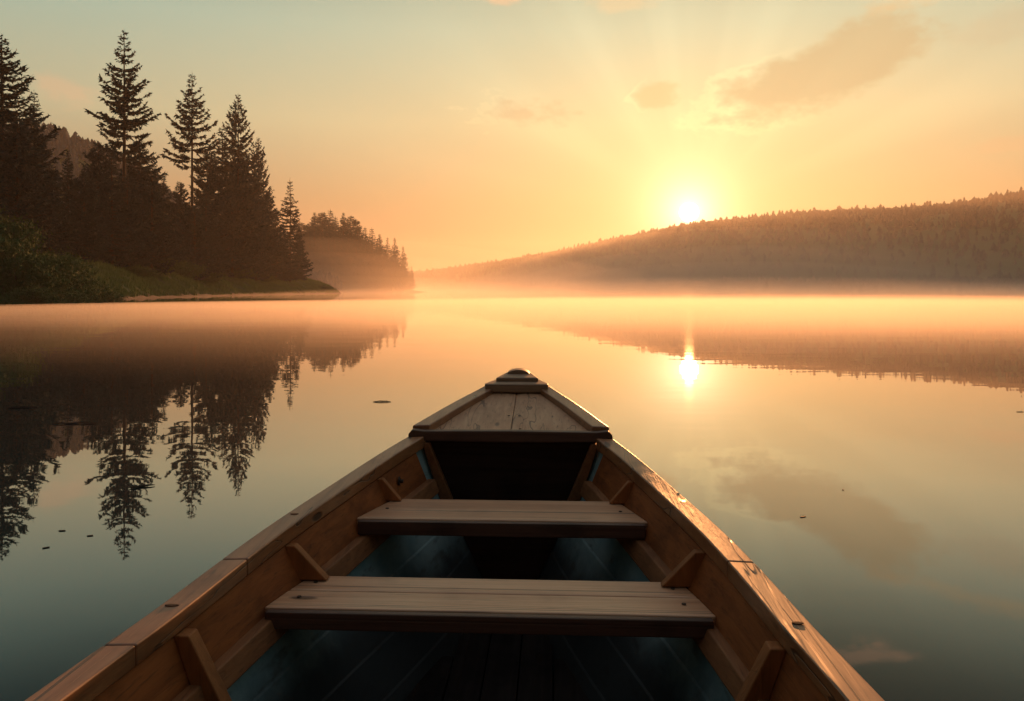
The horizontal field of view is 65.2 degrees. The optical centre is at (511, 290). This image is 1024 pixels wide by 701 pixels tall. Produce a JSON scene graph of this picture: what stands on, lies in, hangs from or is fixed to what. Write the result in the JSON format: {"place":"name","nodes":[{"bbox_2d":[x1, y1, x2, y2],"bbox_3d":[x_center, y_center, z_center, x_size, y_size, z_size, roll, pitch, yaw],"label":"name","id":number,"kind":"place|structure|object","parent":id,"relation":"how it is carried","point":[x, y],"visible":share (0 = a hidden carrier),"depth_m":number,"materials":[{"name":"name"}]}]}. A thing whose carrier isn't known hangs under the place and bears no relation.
{"place":"outdoors","nodes":[
{"label":"outdoors","id":0,"kind":"place"},
{"bbox_2d":[7,406,37,407],"bbox_3d":[-4.169,0.993,6.817,0.281,0.015,0.053,0,0,6],"label":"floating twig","id":1,"kind":"object","parent":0,"point":[23,407],"visible":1,"depth_m":6.80,"materials":[{"name":"brown wood"}]},
{"bbox_2d":[53,421,91,423],"bbox_3d":[-3.275,0.993,6.003,0.301,0.016,0.036,0,0,-8],"label":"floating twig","id":2,"kind":"object","parent":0,"point":[72,423],"visible":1,"depth_m":5.99,"materials":[{"name":"brown wood"}]},
{"bbox_2d":[129,484,154,487],"bbox_3d":[-1.883,0.994,4.071,0.121,0.013,0.020,0,0,-32],"label":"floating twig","id":3,"kind":"object","parent":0,"point":[140,485],"visible":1,"depth_m":4.07,"materials":[{"name":"brown wood"}]},
{"bbox_2d":[1,252,339,302],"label":"bank ground","id":4,"kind":"structure","parent":0,"point":[190,295],"depth_m":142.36,"materials":[{"name":"green plant"}]},
{"bbox_2d":[0,204,52,256],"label":"shrub","id":5,"kind":"object","parent":4,"relation":"on","point":[19,229],"visible":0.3,"depth_m":73.58,"materials":[{"name":"green plant"}]},
{"bbox_2d":[0,221,60,296],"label":"shrub","id":6,"kind":"object","parent":4,"relation":"on","point":[4,245],"visible":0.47,"depth_m":65.43,"materials":[{"name":"green plant"}]},
{"bbox_2d":[0,120,65,253],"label":"spruce tree","id":7,"kind":"object","parent":4,"relation":"on","point":[27,204],"visible":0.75,"depth_m":92.92,"materials":[{"name":"green plant"}]},
{"bbox_2d":[0,283,74,303],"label":"shrub","id":8,"kind":"object","parent":4,"relation":"on","point":[35,296],"visible":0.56,"depth_m":61.99,"materials":[{"name":"green plant"}]},
{"bbox_2d":[0,238,77,302],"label":"shrub","id":9,"kind":"object","parent":4,"relation":"on","point":[13,281],"visible":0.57,"depth_m":65.04,"materials":[{"name":"green plant"}]},
{"bbox_2d":[0,33,82,221],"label":"spruce tree","id":10,"kind":"object","parent":4,"relation":"on","point":[6,114],"visible":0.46,"depth_m":97.11,"materials":[{"name":"green plant"}]},
{"bbox_2d":[20,91,74,248],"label":"spruce tree","id":11,"kind":"object","parent":4,"relation":"on","point":[41,134],"visible":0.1,"depth_m":104.28,"materials":[{"name":"green plant"}]},
{"bbox_2d":[25,246,91,293],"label":"shrub","id":12,"kind":"object","parent":4,"relation":"on","point":[62,261],"visible":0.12,"depth_m":69.04,"materials":[{"name":"green plant"}]},
{"bbox_2d":[30,245,102,285],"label":"shrub","id":13,"kind":"object","parent":4,"relation":"on","point":[77,265],"visible":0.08,"depth_m":78.83,"materials":[{"name":"green plant"}]},
{"bbox_2d":[33,257,104,301],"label":"shrub","id":14,"kind":"object","parent":4,"relation":"on","point":[82,288],"visible":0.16,"depth_m":69.91,"materials":[{"name":"green plant"}]},
{"bbox_2d":[39,287,100,302],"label":"shrub","id":15,"kind":"object","parent":4,"relation":"on","point":[67,296],"visible":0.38,"depth_m":65.75,"materials":[{"name":"green plant"}]},
{"bbox_2d":[53,150,93,253],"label":"spruce tree","id":16,"kind":"object","parent":4,"relation":"on","point":[69,181],"visible":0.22,"depth_m":109.66,"materials":[{"name":"green plant"}]},
{"bbox_2d":[68,270,117,301],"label":"shrub","id":17,"kind":"object","parent":4,"relation":"on","point":[98,291],"visible":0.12,"depth_m":71.76,"materials":[{"name":"green plant"}]},
{"bbox_2d":[73,141,128,242],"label":"spruce tree","id":18,"kind":"object","parent":4,"relation":"on","point":[95,173],"visible":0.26,"depth_m":125.22,"materials":[{"name":"green plant"}]},
{"bbox_2d":[84,287,123,300],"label":"shrub","id":19,"kind":"object","parent":4,"relation":"on","point":[105,296],"visible":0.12,"depth_m":75.45,"materials":[{"name":"green plant"}]},
{"bbox_2d":[86,149,145,267],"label":"spruce tree","id":20,"kind":"object","parent":4,"relation":"on","point":[109,214],"visible":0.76,"depth_m":118.98,"materials":[{"name":"green plant"}]},
{"bbox_2d":[102,293,130,300],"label":"shrub","id":21,"kind":"object","parent":4,"relation":"on","point":[120,297],"visible":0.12,"depth_m":77.93,"materials":[{"name":"green plant"}]},
{"bbox_2d":[84,29,161,198],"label":"spruce tree","id":22,"kind":"object","parent":4,"relation":"on","point":[121,110],"visible":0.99,"depth_m":126.28,"materials":[{"name":"green plant"}]},
{"bbox_2d":[116,143,182,250],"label":"spruce tree","id":23,"kind":"object","parent":4,"relation":"on","point":[139,179],"visible":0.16,"depth_m":137.26,"materials":[{"name":"green plant"}]},
{"bbox_2d":[129,155,186,275],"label":"spruce tree","id":24,"kind":"object","parent":4,"relation":"on","point":[153,200],"visible":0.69,"depth_m":129.92,"materials":[{"name":"green plant"}]},
{"bbox_2d":[147,258,191,272],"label":"shrub","id":25,"kind":"object","parent":4,"relation":"on","point":[177,265],"visible":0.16,"depth_m":134.98,"materials":[{"name":"green plant"}]},
{"bbox_2d":[158,177,191,262],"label":"spruce tree","id":26,"kind":"object","parent":4,"relation":"on","point":[169,203],"visible":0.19,"depth_m":141.90,"materials":[{"name":"green plant"}]},
{"bbox_2d":[167,181,190,259],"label":"spruce tree","id":27,"kind":"object","parent":4,"relation":"on","point":[180,210],"visible":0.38,"depth_m":161.36,"materials":[{"name":"green plant"}]},
{"bbox_2d":[159,74,219,250],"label":"spruce tree","id":28,"kind":"object","parent":4,"relation":"on","point":[188,128],"visible":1,"depth_m":155.58,"materials":[{"name":"green plant"}]},
{"bbox_2d":[171,258,213,279],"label":"shrub","id":29,"kind":"object","parent":4,"relation":"on","point":[190,270],"visible":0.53,"depth_m":145.61,"materials":[{"name":"green plant"}]},
{"bbox_2d":[181,151,242,266],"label":"spruce tree","id":30,"kind":"object","parent":4,"relation":"on","point":[211,186],"visible":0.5,"depth_m":174.47,"materials":[{"name":"green plant"}]},
{"bbox_2d":[198,128,265,267],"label":"spruce tree","id":31,"kind":"object","parent":4,"relation":"on","point":[227,175],"visible":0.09,"depth_m":185.82,"materials":[{"name":"green plant"}]},
{"bbox_2d":[213,95,269,268],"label":"spruce tree","id":32,"kind":"object","parent":4,"relation":"on","point":[238,183],"visible":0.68,"depth_m":182.96,"materials":[{"name":"green plant"}]},
{"bbox_2d":[224,150,280,278],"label":"spruce tree","id":33,"kind":"object","parent":4,"relation":"on","point":[257,265],"visible":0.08,"depth_m":190.20,"materials":[{"name":"green plant"}]},
{"bbox_2d":[251,176,280,280],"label":"spruce tree","id":34,"kind":"object","parent":4,"relation":"on","point":[266,267],"visible":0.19,"depth_m":200.57,"materials":[{"name":"green plant"}]},
{"bbox_2d":[247,138,287,280],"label":"spruce tree","id":35,"kind":"object","parent":4,"relation":"on","point":[259,163],"visible":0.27,"depth_m":202.96,"materials":[{"name":"green plant"}]},
{"bbox_2d":[262,190,293,278],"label":"spruce tree","id":36,"kind":"object","parent":4,"relation":"on","point":[278,263],"visible":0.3,"depth_m":214.82,"materials":[{"name":"green plant"}]},
{"bbox_2d":[270,208,296,279],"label":"spruce tree","id":37,"kind":"object","parent":4,"relation":"on","point":[284,272],"visible":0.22,"depth_m":221.95,"materials":[{"name":"green plant"}]},
{"bbox_2d":[281,239,293,281],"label":"spruce tree","id":38,"kind":"object","parent":4,"relation":"on","point":[288,274],"visible":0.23,"depth_m":231.85,"materials":[{"name":"green plant"}]},
{"bbox_2d":[277,181,314,281],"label":"spruce tree","id":39,"kind":"object","parent":4,"relation":"on","point":[290,240],"visible":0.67,"depth_m":235.45,"materials":[{"name":"green plant"}]},
{"bbox_2d":[291,227,311,279],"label":"spruce tree","id":40,"kind":"object","parent":4,"relation":"on","point":[301,257],"visible":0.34,"depth_m":256.09,"materials":[{"name":"green plant"}]},
{"bbox_2d":[47,148,451,291],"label":"hill","id":41,"kind":"structure","parent":0,"point":[79,156],"depth_m":440.68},
{"bbox_2d":[4,122,405,291],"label":"hill forest","id":42,"kind":"object","parent":41,"relation":"on","point":[75,145],"visible":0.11,"depth_m":435.24,"materials":[{"name":"green plant"}]},
{"bbox_2d":[339,280,410,291],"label":"wooded point ground","id":43,"kind":"structure","parent":0,"point":[349,287],"depth_m":442.22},
{"bbox_2d":[287,223,309,259],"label":"spruce tree","id":44,"kind":"object","parent":43,"relation":"on","point":[302,227],"visible":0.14,"depth_m":463.64,"materials":[{"name":"green plant"}]},
{"bbox_2d":[301,213,320,239],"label":"spruce tree","id":45,"kind":"object","parent":43,"relation":"on","point":[311,224],"visible":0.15,"depth_m":464.17,"materials":[{"name":"green plant"}]},
{"bbox_2d":[307,240,322,271],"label":"spruce tree","id":46,"kind":"object","parent":43,"relation":"on","point":[314,247],"visible":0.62,"depth_m":443.32,"materials":[{"name":"green plant"}]},
{"bbox_2d":[307,251,324,273],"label":"spruce tree","id":47,"kind":"object","parent":43,"relation":"on","point":[313,259],"visible":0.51,"depth_m":439.02,"materials":[{"name":"green plant"}]},
{"bbox_2d":[316,231,324,250],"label":"spruce tree","id":48,"kind":"object","parent":43,"relation":"on","point":[320,237],"visible":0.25,"depth_m":449.19,"materials":[{"name":"green plant"}]},
{"bbox_2d":[306,212,335,238],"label":"tree","id":49,"kind":"object","parent":43,"relation":"on","point":[321,222],"visible":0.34,"depth_m":459.83,"materials":[{"name":"green plant"}]},
{"bbox_2d":[321,228,329,255],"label":"spruce tree","id":50,"kind":"object","parent":43,"relation":"on","point":[326,239],"visible":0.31,"depth_m":451.87,"materials":[{"name":"green plant"}]},
{"bbox_2d":[323,210,339,235],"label":"spruce tree","id":51,"kind":"object","parent":43,"relation":"on","point":[329,221],"visible":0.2,"depth_m":464.65,"materials":[{"name":"green plant"}]},
{"bbox_2d":[321,231,342,263],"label":"spruce tree","id":52,"kind":"object","parent":43,"relation":"on","point":[332,234],"visible":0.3,"depth_m":449.09,"materials":[{"name":"green plant"}]},
{"bbox_2d":[328,216,342,238],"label":"spruce tree","id":53,"kind":"object","parent":43,"relation":"on","point":[334,228],"visible":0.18,"depth_m":461.22,"materials":[{"name":"green plant"}]},
{"bbox_2d":[335,213,352,243],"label":"spruce tree","id":54,"kind":"object","parent":43,"relation":"on","point":[343,227],"visible":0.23,"depth_m":458.80,"materials":[{"name":"green plant"}]},
{"bbox_2d":[343,235,353,269],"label":"spruce tree","id":55,"kind":"object","parent":43,"relation":"on","point":[349,249],"visible":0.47,"depth_m":448.42,"materials":[{"name":"green plant"}]},
{"bbox_2d":[342,235,359,274],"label":"spruce tree","id":56,"kind":"object","parent":43,"relation":"on","point":[350,246],"visible":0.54,"depth_m":446.87,"materials":[{"name":"green plant"}]},
{"bbox_2d":[341,245,365,281],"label":"spruce tree","id":57,"kind":"object","parent":43,"relation":"on","point":[356,255],"visible":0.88,"depth_m":443.14,"materials":[{"name":"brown plant"}]},
{"bbox_2d":[341,216,366,244],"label":"tree","id":58,"kind":"object","parent":43,"relation":"on","point":[353,225],"visible":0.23,"depth_m":465.56,"materials":[{"name":"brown plant"}]},
{"bbox_2d":[349,221,363,247],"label":"spruce tree","id":59,"kind":"object","parent":43,"relation":"on","point":[357,234],"visible":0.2,"depth_m":462.02,"materials":[{"name":"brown plant"}]},
{"bbox_2d":[351,255,365,284],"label":"spruce tree","id":60,"kind":"object","parent":43,"relation":"on","point":[357,264],"visible":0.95,"depth_m":442.42,"materials":[{"name":"brown plant"}]},
{"bbox_2d":[355,248,371,277],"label":"spruce tree","id":61,"kind":"object","parent":43,"relation":"on","point":[365,256],"visible":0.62,"depth_m":446.30,"materials":[{"name":"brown plant"}]},
{"bbox_2d":[355,237,371,275],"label":"spruce tree","id":62,"kind":"object","parent":43,"relation":"on","point":[360,243],"visible":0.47,"depth_m":448.46,"materials":[{"name":"brown plant"}]},
{"bbox_2d":[357,241,374,272],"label":"spruce tree","id":63,"kind":"object","parent":43,"relation":"on","point":[366,247],"visible":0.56,"depth_m":447.73,"materials":[{"name":"brown plant"}]},
{"bbox_2d":[362,264,372,286],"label":"spruce tree","id":64,"kind":"object","parent":43,"relation":"on","point":[367,281],"visible":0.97,"depth_m":443.17,"materials":[{"name":"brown plant"}]},
{"bbox_2d":[358,228,379,265],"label":"spruce tree","id":65,"kind":"object","parent":43,"relation":"on","point":[363,238],"visible":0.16,"depth_m":457.51,"materials":[{"name":"brown plant"}]},
{"bbox_2d":[359,253,380,283],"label":"spruce tree","id":66,"kind":"object","parent":43,"relation":"on","point":[370,269],"visible":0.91,"depth_m":444.19,"materials":[{"name":"brown plant"}]},
{"bbox_2d":[362,240,382,276],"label":"spruce tree","id":67,"kind":"object","parent":43,"relation":"on","point":[372,253],"visible":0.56,"depth_m":448.76,"materials":[{"name":"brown plant"}]},
{"bbox_2d":[366,229,384,255],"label":"spruce tree","id":68,"kind":"object","parent":43,"relation":"on","point":[374,241],"visible":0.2,"depth_m":466.95,"materials":[{"name":"brown plant"}]},
{"bbox_2d":[370,256,385,287],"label":"spruce tree","id":69,"kind":"object","parent":43,"relation":"on","point":[375,285],"visible":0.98,"depth_m":444.77,"materials":[{"name":"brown plant"}]},
{"bbox_2d":[374,251,385,275],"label":"spruce tree","id":70,"kind":"object","parent":43,"relation":"on","point":[380,257],"visible":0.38,"depth_m":450.82,"materials":[{"name":"brown plant"}]},
{"bbox_2d":[375,234,386,257],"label":"spruce tree","id":71,"kind":"object","parent":43,"relation":"on","point":[381,247],"visible":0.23,"depth_m":465.10,"materials":[{"name":"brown plant"}]},
{"bbox_2d":[376,251,390,283],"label":"spruce tree","id":72,"kind":"object","parent":43,"relation":"on","point":[385,255],"visible":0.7,"depth_m":447.69,"materials":[{"name":"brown plant"}]},
{"bbox_2d":[376,259,390,287],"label":"spruce tree","id":73,"kind":"object","parent":43,"relation":"on","point":[383,267],"visible":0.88,"depth_m":446.03,"materials":[{"name":"brown plant"}]},
{"bbox_2d":[382,238,391,266],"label":"spruce tree","id":74,"kind":"object","parent":43,"relation":"on","point":[386,247],"visible":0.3,"depth_m":455.56,"materials":[{"name":"brown plant"}]},
{"bbox_2d":[381,255,405,289],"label":"spruce tree","id":75,"kind":"object","parent":43,"relation":"on","point":[393,265],"visible":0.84,"depth_m":445.99,"materials":[{"name":"brown plant"}]},
{"bbox_2d":[389,239,401,271],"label":"spruce tree","id":76,"kind":"object","parent":43,"relation":"on","point":[394,249],"visible":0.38,"depth_m":455.71,"materials":[{"name":"brown plant"}]},
{"bbox_2d":[391,252,401,281],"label":"spruce tree","id":77,"kind":"object","parent":43,"relation":"on","point":[395,255],"visible":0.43,"depth_m":451.26,"materials":[{"name":"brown plant"}]},
{"bbox_2d":[399,260,411,290],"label":"spruce tree","id":78,"kind":"object","parent":43,"relation":"on","point":[403,272],"visible":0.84,"depth_m":449.76,"materials":[{"name":"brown plant"}]},
{"bbox_2d":[399,247,412,281],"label":"spruce tree","id":79,"kind":"object","parent":43,"relation":"on","point":[404,257],"visible":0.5,"depth_m":455.79,"materials":[{"name":"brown plant"}]},
{"bbox_2d":[407,270,416,289],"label":"spruce tree","id":80,"kind":"object","parent":43,"relation":"on","point":[412,281],"visible":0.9,"depth_m":455.67,"materials":[{"name":"brown plant"}]},
{"bbox_2d":[0,291,1023,700],"bbox_3d":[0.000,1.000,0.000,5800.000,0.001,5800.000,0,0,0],"label":"lake water","id":81,"kind":"structure","parent":0,"point":[760,429],"depth_m":5.75,"materials":[{"name":"orange liquid"}]},
{"bbox_2d":[25,368,883,700],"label":"rowing boat","id":82,"kind":"object","parent":81,"relation":"on","point":[581,552],"visible":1,"depth_m":1.81,"materials":[{"name":"brown wood"}]},
{"bbox_2d":[0,0,1023,271],"label":"sky","id":83,"kind":"structure","parent":0,"point":[456,132],"materials":[{"name":"orange"}]},
{"bbox_2d":[406,201,1023,290],"bbox_3d":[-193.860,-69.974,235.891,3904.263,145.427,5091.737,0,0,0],"label":"hill","id":84,"kind":"structure","parent":0,"point":[881,254],"depth_m":1371.54,"materials":[{"name":"plant"}]},
{"bbox_2d":[407,187,1023,290],"bbox_3d":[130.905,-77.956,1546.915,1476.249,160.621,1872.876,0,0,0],"label":"forest","id":85,"kind":"object","parent":84,"relation":"on","point":[902,215],"visible":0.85,"depth_m":1357.09,"materials":[{"name":"plant"}]}
]}

